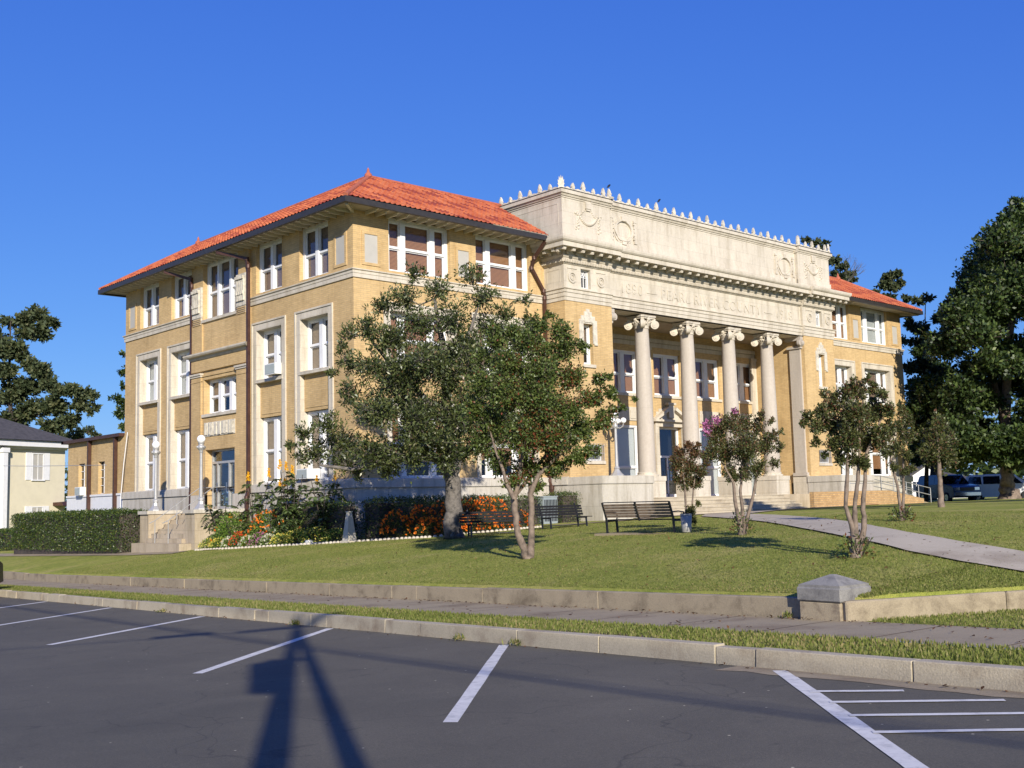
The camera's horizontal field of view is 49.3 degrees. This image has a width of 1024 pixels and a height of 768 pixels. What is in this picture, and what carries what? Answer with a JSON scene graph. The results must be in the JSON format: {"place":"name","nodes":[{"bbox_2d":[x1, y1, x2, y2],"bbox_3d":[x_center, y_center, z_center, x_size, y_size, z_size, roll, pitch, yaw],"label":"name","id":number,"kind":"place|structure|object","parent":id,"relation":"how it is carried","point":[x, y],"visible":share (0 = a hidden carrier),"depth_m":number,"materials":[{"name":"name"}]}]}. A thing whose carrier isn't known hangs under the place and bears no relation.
{"place":"outdoors","nodes":[
{"label":"outdoors","id":0,"kind":"place"},
{"bbox_2d":[0,551,183,555],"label":"side walk","id":1,"kind":"structure","parent":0,"point":[126,553],"depth_m":48.29,"materials":[{"name":"concrete"}]},
{"bbox_2d":[0,597,1023,767],"bbox_3d":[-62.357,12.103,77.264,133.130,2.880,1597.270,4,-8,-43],"label":"road","id":2,"kind":"structure","parent":0,"point":[147,697],"depth_m":9.88,"materials":[{"name":"grey asphalt"}]},
{"bbox_2d":[195,628,332,672],"bbox_3d":[-3.365,3.732,15.815,0.138,0.086,5.449,-2,-6,7],"label":"parking line","id":3,"kind":"object","parent":2,"relation":"on","point":[255,653],"visible":1,"depth_m":15.18,"materials":[{"name":"paint"}]},
{"bbox_2d":[443,645,508,721],"bbox_3d":[-0.308,3.132,12.026,0.137,0.096,5.777,-2,-6,4],"label":"parking line","id":4,"kind":"object","parent":2,"relation":"on","point":[457,711],"visible":0.97,"depth_m":11.08,"materials":[{"name":"paint"}]},
{"bbox_2d":[0,589,1023,691],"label":"kerb","id":5,"kind":"structure","parent":2,"relation":"on","point":[985,675],"depth_m":13.01,"materials":[{"name":"concrete"}]},
{"bbox_2d":[772,670,928,767],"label":"parking line","id":6,"kind":"object","parent":2,"relation":"on","point":[900,756],"visible":0.96,"depth_m":8.36,"materials":[{"name":"paint"}]},
{"bbox_2d":[717,666,1023,697],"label":"gutter dirt","id":7,"kind":"structure","parent":2,"relation":"on","point":[959,689],"depth_m":10.28,"materials":[{"name":"soil"}]},
{"bbox_2d":[829,699,1005,702],"bbox_3d":[3.355,2.631,9.256,1.391,0.024,0.093,-3,-6,10],"label":"hatch line","id":8,"kind":"object","parent":2,"relation":"on","point":[917,700],"visible":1,"depth_m":9.25,"materials":[{"name":"paint"}]},
{"bbox_2d":[849,712,1023,715],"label":"hatch line","id":9,"kind":"object","parent":2,"relation":"on","point":[900,714],"visible":1,"depth_m":8.63,"materials":[{"name":"paint"}]},
{"bbox_2d":[872,728,1023,732],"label":"hatch line","id":10,"kind":"object","parent":2,"relation":"on","point":[953,730],"visible":1,"depth_m":7.97,"materials":[{"name":"paint"}]},
{"bbox_2d":[0,497,1023,599],"bbox_3d":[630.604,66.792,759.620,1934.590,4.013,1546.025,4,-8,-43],"label":"lawn","id":11,"kind":"structure","parent":0,"point":[57,565],"depth_m":23.77,"materials":[{"name":"green plant"}]},
{"bbox_2d":[0,527,13,550],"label":"hedge","id":12,"kind":"object","parent":11,"relation":"on","point":[5,539],"visible":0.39,"depth_m":60.88,"materials":[{"name":"green plant"}]},
{"bbox_2d":[0,418,72,528],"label":"yellow house","id":13,"kind":"structure","parent":11,"relation":"on","point":[32,476],"depth_m":75.17,"materials":[{"name":"beige paint"}]},
{"bbox_2d":[25,452,49,480],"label":"window","id":14,"kind":"structure","parent":13,"relation":"in","point":[37,464],"depth_m":75.69,"materials":[{"name":"white paint"}]},
{"bbox_2d":[0,303,103,435],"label":"background tree","id":15,"kind":"object","parent":11,"relation":"on","point":[18,391],"visible":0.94,"depth_m":104.42,"materials":[{"name":"green plant"}]},
{"bbox_2d":[9,507,147,553],"bbox_3d":[-20.197,6.855,51.654,1.974,2.229,13.163,4,-8,-43],"label":"hedge","id":16,"kind":"object","parent":11,"relation":"on","point":[102,531],"visible":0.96,"depth_m":49.84,"materials":[{"name":"green plant"}]},
{"bbox_2d":[59,425,101,439],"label":"background tree","id":17,"kind":"object","parent":11,"relation":"on","point":[79,433],"visible":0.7,"depth_m":129.37,"materials":[{"name":"green plant"}]},
{"bbox_2d":[107,349,125,432],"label":"background tree","id":18,"kind":"object","parent":11,"relation":"on","point":[119,413],"visible":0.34,"depth_m":89.76,"materials":[{"name":"green plant"}]},
{"bbox_2d":[61,433,221,510],"bbox_3d":[-18.151,5.872,59.803,9.280,5.820,7.360,4,-8,-43],"label":"brick annex","id":19,"kind":"object","parent":11,"relation":"on","point":[101,481],"visible":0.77,"depth_m":56.69,"materials":[{"name":"beige brick"}]},
{"bbox_2d":[131,508,244,552],"bbox_3d":[-13.344,6.165,45.751,2.800,1.980,5.020,4,-8,-43],"label":"side stoop","id":20,"kind":"object","parent":11,"relation":"on","point":[187,531],"visible":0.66,"depth_m":44.81,"materials":[{"name":"stone"}]},
{"bbox_2d":[149,441,162,510],"bbox_3d":[-15.092,3.891,47.237,0.554,2.950,0.554,1,-7,-20],"label":"lamp post","id":21,"kind":"object","parent":20,"relation":"on","point":[155,452],"visible":0.99,"depth_m":47.18,"materials":[{"name":"paint"}]},
{"bbox_2d":[194,435,208,509],"bbox_3d":[-12.353,3.502,44.294,0.554,2.950,0.554,-4,-7,24],"label":"lamp post","id":22,"kind":"object","parent":20,"relation":"on","point":[201,447],"visible":0.98,"depth_m":44.24,"materials":[{"name":"paint"}]},
{"bbox_2d":[201,503,238,543],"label":"candle plant","id":23,"kind":"object","parent":11,"relation":"on","point":[215,513],"visible":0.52,"depth_m":43.55,"materials":[{"name":"green plant"}]},
{"bbox_2d":[209,509,251,546],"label":"flowering bush","id":24,"kind":"object","parent":11,"relation":"on","point":[227,522],"visible":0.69,"depth_m":42.45,"materials":[{"name":"green plant"}]},
{"bbox_2d":[236,467,275,537],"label":"candle plant","id":25,"kind":"object","parent":11,"relation":"on","point":[257,508],"visible":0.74,"depth_m":42.45,"materials":[{"name":"green plant"}]},
{"bbox_2d":[243,509,282,544],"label":"flowering bush","id":26,"kind":"object","parent":11,"relation":"on","point":[257,526],"visible":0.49,"depth_m":41.51,"materials":[{"name":"orange plant"}]},
{"bbox_2d":[271,513,300,543],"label":"flowering bush","id":27,"kind":"object","parent":11,"relation":"on","point":[280,522],"visible":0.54,"depth_m":40.59,"materials":[{"name":"green plant"}]},
{"bbox_2d":[267,459,310,541],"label":"candle plant","id":28,"kind":"object","parent":11,"relation":"on","point":[288,508],"visible":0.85,"depth_m":40.66,"materials":[{"name":"green plant"}]},
{"bbox_2d":[267,498,361,542],"bbox_3d":[-7.232,5.144,40.542,1.129,1.975,5.257,4,-8,-43],"label":"hedge","id":29,"kind":"object","parent":11,"relation":"on","point":[336,519],"visible":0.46,"depth_m":39.29,"materials":[{"name":"green plant"}]},
{"bbox_2d":[297,472,348,541],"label":"candle plant","id":30,"kind":"object","parent":11,"relation":"on","point":[321,500],"visible":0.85,"depth_m":39.44,"materials":[{"name":"green plant"}]},
{"bbox_2d":[341,511,356,542],"bbox_3d":[-5.438,4.798,37.245,0.396,1.080,0.396,4,-8,-43],"label":"stone post","id":31,"kind":"object","parent":11,"relation":"on","point":[349,534],"visible":0.82,"depth_m":37.16,"materials":[{"name":"stone"}]},
{"bbox_2d":[194,525,541,550],"bbox_3d":[-6.197,5.446,38.627,14.093,0.734,3.834,-4,-7,20],"label":"bed edging","id":32,"kind":"object","parent":11,"relation":"on","point":[414,537],"visible":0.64,"depth_m":37.50,"materials":[{"name":"stone"}]},
{"bbox_2d":[379,509,412,538],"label":"marigold bush","id":33,"kind":"object","parent":11,"relation":"on","point":[395,523],"visible":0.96,"depth_m":37.00,"materials":[{"name":"orange plant"}]},
{"bbox_2d":[3,571,799,632],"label":"retaining wall","id":34,"kind":"structure","parent":11,"relation":"on","point":[750,605],"depth_m":20.07,"materials":[{"name":"concrete"}]},
{"bbox_2d":[403,504,436,535],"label":"marigold bush","id":35,"kind":"object","parent":11,"relation":"on","point":[418,511],"visible":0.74,"depth_m":37.13,"materials":[{"name":"orange plant"}]},
{"bbox_2d":[282,257,563,539],"bbox_3d":[-2.222,0.522,33.600,7.522,8.609,6.568,4,-8,-43],"label":"magnolia tree","id":36,"kind":"object","parent":11,"relation":"on","point":[422,413],"visible":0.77,"depth_m":32.69,"materials":[{"name":"green plant"}]},
{"bbox_2d":[412,515,443,536],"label":"marigold bush","id":37,"kind":"object","parent":11,"relation":"on","point":[423,525],"visible":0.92,"depth_m":36.16,"materials":[{"name":"orange plant"}]},
{"bbox_2d":[389,497,477,536],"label":"shrub","id":38,"kind":"object","parent":11,"relation":"on","point":[406,510],"visible":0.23,"depth_m":38.48,"materials":[{"name":"green plant"}]},
{"bbox_2d":[359,493,542,538],"bbox_3d":[-2.067,4.928,41.312,8.243,1.800,1.421,4,-8,-43],"label":"hedge","id":39,"kind":"object","parent":11,"relation":"on","point":[376,511],"visible":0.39,"depth_m":39.02,"materials":[{"name":"green plant"}]},
{"bbox_2d":[459,510,526,536],"bbox_3d":[-0.572,4.101,33.006,1.924,0.783,0.580,0,-6,-15],"label":"bench","id":40,"kind":"object","parent":11,"relation":"on","point":[480,517],"visible":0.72,"depth_m":33.08,"materials":[{"name":"black metal"}]},
{"bbox_2d":[98,168,922,541],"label":"courthouse","id":41,"kind":"structure","parent":11,"relation":"on","point":[686,326],"depth_m":48.89,"materials":[{"name":"beige brick"}]},
{"bbox_2d":[143,283,158,327],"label":"window","id":42,"kind":"structure","parent":41,"relation":"in","point":[151,293],"depth_m":53.72,"materials":[{"name":"white paint"}]},
{"bbox_2d":[145,434,156,490],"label":"window","id":43,"kind":"structure","parent":41,"relation":"in","point":[149,457],"depth_m":53.21,"materials":[{"name":"white paint"}]},
{"bbox_2d":[138,359,181,405],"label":"window","id":44,"kind":"structure","parent":41,"relation":"in","point":[152,365],"depth_m":53.54,"materials":[{"name":"white paint"}]},
{"bbox_2d":[175,271,191,318],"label":"window","id":45,"kind":"structure","parent":41,"relation":"in","point":[182,286],"depth_m":51.40,"materials":[{"name":"white paint"}]},
{"bbox_2d":[169,351,213,399],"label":"window","id":46,"kind":"structure","parent":41,"relation":"in","point":[183,379],"depth_m":51.15,"materials":[{"name":"white paint"}]},
{"bbox_2d":[177,429,216,488],"bbox_3d":[-14.296,3.408,50.513,0.970,2.670,1.948,4,-8,-43],"label":"window","id":47,"kind":"structure","parent":41,"relation":"in","point":[182,435],"depth_m":50.73,"materials":[{"name":"white paint"}]},
{"bbox_2d":[201,375,235,417],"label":"window","id":48,"kind":"structure","parent":41,"relation":"in","point":[223,394],"depth_m":47.88,"materials":[{"name":"white paint"}]},
{"bbox_2d":[201,253,237,323],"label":"window","id":49,"kind":"structure","parent":41,"relation":"in","point":[221,303],"depth_m":48.35,"materials":[{"name":"white paint"}]},
{"bbox_2d":[212,448,234,508],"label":"door","id":50,"kind":"structure","parent":41,"relation":"in","point":[229,462],"depth_m":47.69,"materials":[{"name":"grey metal"}]},
{"bbox_2d":[254,328,282,383],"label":"window","id":51,"kind":"structure","parent":41,"relation":"in","point":[272,338],"depth_m":45.41,"materials":[{"name":"white paint"}]},
{"bbox_2d":[260,238,281,292],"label":"window","id":52,"kind":"structure","parent":41,"relation":"in","point":[270,253],"depth_m":45.62,"materials":[{"name":"white paint"}]},
{"bbox_2d":[263,416,281,483],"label":"window","id":53,"kind":"structure","parent":41,"relation":"in","point":[272,427],"depth_m":45.10,"materials":[{"name":"white paint"}]},
{"bbox_2d":[296,468,319,478],"bbox_3d":[-7.726,3.400,42.183,0.570,0.380,0.750,4,-8,-43],"label":"air conditioner","id":54,"kind":"object","parent":41,"relation":"attached to","point":[309,473],"visible":0.97,"depth_m":41.94,"materials":[{"name":"white metal"}]},
{"bbox_2d":[298,316,329,375],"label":"window","id":55,"kind":"structure","parent":41,"relation":"in","point":[318,327],"depth_m":42.94,"materials":[{"name":"white paint"}]},
{"bbox_2d":[303,221,327,279],"bbox_3d":[-7.156,-5.106,43.227,0.970,2.080,2.020,4,-8,-43],"label":"window","id":56,"kind":"structure","parent":41,"relation":"in","point":[315,238],"depth_m":43.04,"materials":[{"name":"white paint"}]},
{"bbox_2d":[308,409,328,480],"bbox_3d":[-6.857,2.351,42.520,0.970,2.670,1.948,4,-8,-43],"label":"window","id":57,"kind":"structure","parent":41,"relation":"in","point":[324,472],"depth_m":42.63,"materials":[{"name":"white paint"}]},
{"bbox_2d":[392,414,442,477],"bbox_3d":[-3.877,2.308,42.753,2.920,2.650,0.970,4,-8,-43],"label":"window","id":58,"kind":"structure","parent":41,"relation":"in","point":[428,473],"depth_m":42.74,"materials":[{"name":"white paint"}]},
{"bbox_2d":[388,218,447,278],"bbox_3d":[-3.978,-5.165,43.454,3.000,2.080,0.970,4,-8,-43],"label":"window","id":59,"kind":"structure","parent":41,"relation":"in","point":[425,245],"depth_m":43.32,"materials":[{"name":"white paint"}]},
{"bbox_2d":[391,313,445,367],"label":"window","id":60,"kind":"structure","parent":41,"relation":"in","point":[427,339],"depth_m":42.90,"materials":[{"name":"white paint"}]},
{"bbox_2d":[475,235,526,290],"bbox_3d":[-0.790,-4.932,46.390,3.000,2.080,0.970,4,-8,-43],"label":"window","id":61,"kind":"structure","parent":41,"relation":"in","point":[507,261],"depth_m":46.31,"materials":[{"name":"white paint"}]},
{"bbox_2d":[481,412,528,477],"bbox_3d":[-0.689,2.540,45.689,2.920,2.650,0.970,4,-8,-43],"label":"window","id":62,"kind":"structure","parent":41,"relation":"in","point":[485,473],"depth_m":45.65,"materials":[{"name":"white paint"}]},
{"bbox_2d":[610,413,625,475],"bbox_3d":[4.344,2.518,46.568,0.750,2.680,0.747,1,-7,-21],"label":"lamp post","id":63,"kind":"object","parent":41,"relation":"on","point":[616,471],"visible":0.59,"depth_m":46.47,"materials":[{"name":"paint"}]},
{"bbox_2d":[613,349,635,395],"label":"window","id":64,"kind":"structure","parent":41,"relation":"in","point":[623,360],"depth_m":53.66,"materials":[{"name":"white paint"}]},
{"bbox_2d":[617,425,637,475],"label":"tall window","id":65,"kind":"structure","parent":41,"relation":"in","point":[627,435],"depth_m":53.33,"materials":[{"name":"white paint"}]},
{"bbox_2d":[653,354,680,398],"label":"window","id":66,"kind":"structure","parent":41,"relation":"in","point":[666,379],"depth_m":55.70,"materials":[{"name":"white paint"}]},
{"bbox_2d":[659,427,678,496],"bbox_3d":[7.579,3.900,55.437,1.840,3.460,0.595,4,-8,-43],"label":"door","id":67,"kind":"structure","parent":41,"relation":"in","point":[665,433],"depth_m":55.95,"materials":[{"name":"white paint"}]},
{"bbox_2d":[695,358,721,401],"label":"window","id":68,"kind":"structure","parent":41,"relation":"in","point":[706,370],"depth_m":57.93,"materials":[{"name":"white paint"}]},
{"bbox_2d":[699,428,720,495],"bbox_3d":[9.896,4.074,57.712,1.720,3.480,0.950,4,-8,-43],"label":"tall window","id":69,"kind":"structure","parent":41,"relation":"in","point":[713,471],"depth_m":57.59,"materials":[{"name":"white paint"}]},
{"bbox_2d":[736,363,752,403],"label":"window","id":70,"kind":"structure","parent":41,"relation":"in","point":[743,370],"depth_m":60.23,"materials":[{"name":"white paint"}]},
{"bbox_2d":[832,305,846,339],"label":"window","id":71,"kind":"structure","parent":41,"relation":"in","point":[839,314],"depth_m":63.78,"materials":[{"name":"white paint"}]},
{"bbox_2d":[860,308,885,344],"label":"window","id":72,"kind":"structure","parent":41,"relation":"in","point":[872,321],"depth_m":66.50,"materials":[{"name":"white paint"}]},
{"bbox_2d":[865,369,886,404],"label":"window","id":73,"kind":"structure","parent":41,"relation":"in","point":[877,376],"depth_m":66.37,"materials":[{"name":"white paint"}]},
{"bbox_2d":[869,442,890,475],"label":"window","id":74,"kind":"structure","parent":41,"relation":"in","point":[879,467],"depth_m":65.79,"materials":[{"name":"white paint"}]},
{"bbox_2d":[536,496,557,523],"bbox_3d":[1.324,5.043,44.178,0.800,1.190,0.640,4,-8,-43],"label":"utility cabinet","id":75,"kind":"object","parent":11,"relation":"on","point":[549,500],"visible":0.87,"depth_m":43.92,"materials":[{"name":"grey metal"}]},
{"bbox_2d":[456,309,638,558],"bbox_3d":[0.646,1.097,23.721,3.124,5.355,2.988,4,-8,-43],"label":"crape myrtle","id":76,"kind":"object","parent":11,"relation":"on","point":[526,432],"visible":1,"depth_m":23.57,"materials":[{"name":"green plant"}]},
{"bbox_2d":[542,489,582,522],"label":"shrub","id":77,"kind":"object","parent":11,"relation":"on","point":[567,499],"visible":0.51,"depth_m":44.46,"materials":[{"name":"green plant"}]},
{"bbox_2d":[534,503,591,528],"bbox_3d":[1.619,4.181,35.394,2.151,0.783,0.580,4,-9,-44],"label":"bench","id":78,"kind":"object","parent":11,"relation":"on","point":[574,509],"visible":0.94,"depth_m":35.44,"materials":[{"name":"black metal"}]},
{"bbox_2d":[169,515,1021,588],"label":"fallen leaves","id":79,"kind":"object","parent":11,"relation":"on","point":[664,551],"visible":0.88,"depth_m":23.06,"materials":[{"name":"brown plant"}]},
{"bbox_2d":[594,532,660,535],"bbox_3d":[3.397,3.742,27.100,0.800,0.230,3.050,4,-8,-43],"label":"bench pad","id":80,"kind":"object","parent":11,"relation":"on","point":[614,534],"visible":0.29,"depth_m":27.53,"materials":[{"name":"concrete"}]},
{"bbox_2d":[601,501,684,532],"bbox_3d":[3.197,3.272,27.315,0.580,0.790,2.241,4,-8,-41],"label":"bench","id":81,"kind":"object","parent":80,"relation":"on","point":[641,510],"visible":0.86,"depth_m":27.19,"materials":[{"name":"brown wood"}]},
{"bbox_2d":[668,440,710,525],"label":"crape myrtle","id":82,"kind":"object","parent":11,"relation":"on","point":[690,467],"visible":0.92,"depth_m":28.08,"materials":[{"name":"green plant"}]},
{"bbox_2d":[700,407,785,534],"bbox_3d":[4.848,1.851,23.539,1.592,2.761,1.372,4,-8,-43],"label":"crape myrtle","id":83,"kind":"object","parent":11,"relation":"on","point":[742,452],"visible":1,"depth_m":23.56,"materials":[{"name":"green plant"}]},
{"bbox_2d":[828,254,858,282],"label":"pine tree","id":84,"kind":"object","parent":11,"relation":"on","point":[836,263],"visible":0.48,"depth_m":89.81,"materials":[{"name":"green plant"}]},
{"bbox_2d":[798,372,897,557],"bbox_3d":[5.328,1.279,17.490,1.538,2.939,0.932,1,-7,-21],"label":"crape myrtle","id":85,"kind":"object","parent":11,"relation":"on","point":[848,437],"visible":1,"depth_m":17.56,"materials":[{"name":"green plant"}]},
{"bbox_2d":[834,528,879,557],"bbox_3d":[5.433,2.521,17.595,0.704,0.475,0.680,-3,-6,13],"label":"sucker growth","id":86,"kind":"object","parent":11,"relation":"on","point":[848,540],"visible":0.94,"depth_m":17.52,"materials":[{"name":"green plant"}]},
{"bbox_2d":[702,510,1023,570],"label":"front walk","id":87,"kind":"structure","parent":11,"relation":"on","point":[953,549],"depth_m":18.93,"materials":[{"name":"concrete"}]},
{"bbox_2d":[809,475,931,507],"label":"access ramp","id":88,"kind":"structure","parent":11,"relation":"on","point":[836,498],"depth_m":57.52,"materials":[{"name":"brick"}]},
{"bbox_2d":[872,268,907,346],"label":"pine tree","id":89,"kind":"object","parent":11,"relation":"on","point":[888,282],"visible":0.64,"depth_m":79.76,"materials":[{"name":"green plant"}]},
{"bbox_2d":[876,399,917,520],"bbox_3d":[8.331,1.630,23.989,0.875,2.628,0.617,0,-6,-14],"label":"crape myrtle","id":90,"kind":"object","parent":11,"relation":"on","point":[896,446],"visible":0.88,"depth_m":24.03,"materials":[{"name":"green plant"}]},
{"bbox_2d":[900,292,947,501],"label":"pine tree","id":91,"kind":"object","parent":11,"relation":"on","point":[917,365],"visible":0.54,"depth_m":71.84,"materials":[{"name":"green plant"}]},
{"bbox_2d":[904,331,956,500],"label":"background tree","id":92,"kind":"object","parent":11,"relation":"on","point":[914,352],"visible":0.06,"depth_m":85.75,"materials":[{"name":"green plant"}]},
{"bbox_2d":[842,590,1023,638],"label":"corner wall","id":93,"kind":"structure","parent":11,"relation":"on","point":[864,610],"depth_m":14.67,"materials":[{"name":"concrete"}]},
{"bbox_2d":[914,409,962,506],"bbox_3d":[13.509,2.346,35.075,1.628,3.146,1.211,0,-6,-11],"label":"crape myrtle","id":94,"kind":"object","parent":11,"relation":"on","point":[940,447],"visible":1,"depth_m":34.99,"materials":[{"name":"green plant"}]},
{"bbox_2d":[858,559,1023,597],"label":"bank grass","id":95,"kind":"structure","parent":11,"relation":"on","point":[958,586],"depth_m":15.36,"materials":[{"name":"green plant"}]},
{"bbox_2d":[916,474,980,500],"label":"parked car","id":96,"kind":"object","parent":11,"relation":"on","point":[957,486],"visible":0.73,"depth_m":70.85,"materials":[{"name":"blue metal"}]},
{"bbox_2d":[903,195,1023,499],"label":"oak tree","id":97,"kind":"object","parent":11,"relation":"on","point":[982,305],"visible":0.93,"depth_m":63.36,"materials":[{"name":"green plant"}]},
{"bbox_2d":[907,400,1023,478],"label":"woodland","id":98,"kind":"object","parent":11,"relation":"on","point":[984,468],"visible":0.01,"depth_m":128.72,"materials":[{"name":"green plant"}]},
{"bbox_2d":[966,474,1023,498],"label":"parked van","id":99,"kind":"object","parent":11,"relation":"on","point":[988,484],"visible":0.41,"depth_m":77.60,"materials":[{"name":"blue metal"}]},
{"bbox_2d":[0,578,1023,648],"bbox_3d":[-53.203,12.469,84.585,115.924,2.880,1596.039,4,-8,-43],"label":"sidewalk","id":100,"kind":"structure","parent":0,"point":[960,634],"depth_m":16.12,"materials":[{"name":"concrete"}]},
{"bbox_2d":[41,585,1023,691],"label":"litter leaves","id":101,"kind":"object","parent":100,"relation":"on","point":[771,616],"visible":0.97,"depth_m":16.55,"materials":[{"name":"brown plant"}]},
{"bbox_2d":[797,574,870,636],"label":"stone pier","id":102,"kind":"structure","parent":100,"relation":"on","point":[824,598],"depth_m":14.69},
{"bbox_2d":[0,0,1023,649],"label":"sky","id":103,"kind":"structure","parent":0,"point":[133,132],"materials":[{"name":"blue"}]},
{"bbox_2d":[0,584,1023,665],"bbox_3d":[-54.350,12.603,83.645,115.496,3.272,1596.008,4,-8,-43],"label":"grass strip","id":104,"kind":"object","parent":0,"point":[734,643],"depth_m":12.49,"materials":[{"name":"green plant"}]},
{"bbox_2d":[866,608,1023,628],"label":"corner verge","id":105,"kind":"structure","parent":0,"point":[931,623],"depth_m":13.91,"materials":[{"name":"green plant"}]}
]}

